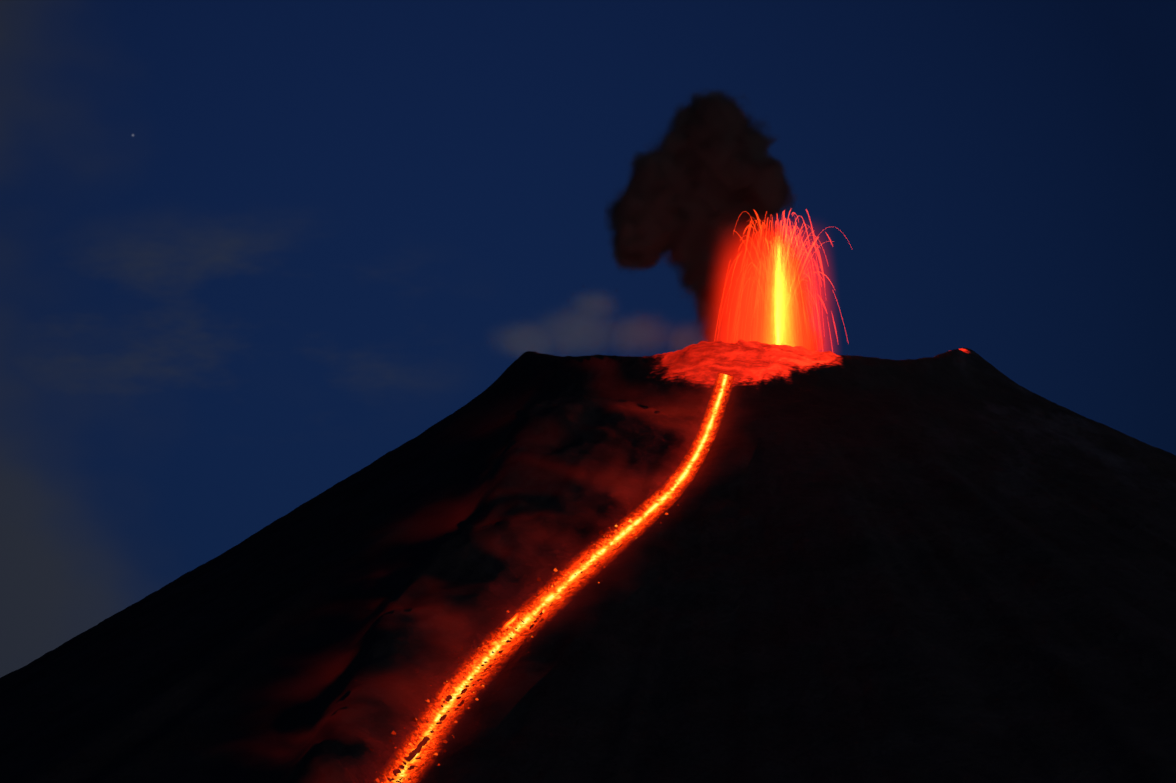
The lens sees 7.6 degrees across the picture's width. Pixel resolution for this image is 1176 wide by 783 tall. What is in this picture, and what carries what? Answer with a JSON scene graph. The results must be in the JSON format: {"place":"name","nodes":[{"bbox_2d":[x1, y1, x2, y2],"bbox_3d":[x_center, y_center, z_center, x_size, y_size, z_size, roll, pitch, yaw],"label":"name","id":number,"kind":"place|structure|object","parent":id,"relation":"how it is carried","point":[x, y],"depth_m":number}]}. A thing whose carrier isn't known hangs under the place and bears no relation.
{"place":"outdoors","nodes":[
{"label":"outdoors","id":0,"kind":"place"},
{"bbox_2d":[373,373,733,782],"bbox_3d":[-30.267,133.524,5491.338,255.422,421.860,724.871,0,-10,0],"label":"lava stream","id":1,"kind":"structure","parent":0,"point":[668,493],"depth_m":5546.23},
{"bbox_2d":[0,339,1175,782],"bbox_3d":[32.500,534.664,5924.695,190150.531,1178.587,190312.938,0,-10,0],"label":"volcano","id":2,"kind":"structure","parent":0,"point":[956,565],"depth_m":5558.40},
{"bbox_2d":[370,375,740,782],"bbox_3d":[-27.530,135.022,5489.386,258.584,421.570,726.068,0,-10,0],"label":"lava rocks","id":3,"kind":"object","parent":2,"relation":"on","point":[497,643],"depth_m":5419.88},
{"bbox_2d":[714,208,830,350],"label":"lava fountain sparks","id":4,"kind":"object","parent":2,"relation":"on","point":[783,321],"depth_m":5995.66},
{"bbox_2d":[0,0,1175,677],"label":"sky","id":5,"kind":"structure","parent":0,"point":[252,252]}
]}

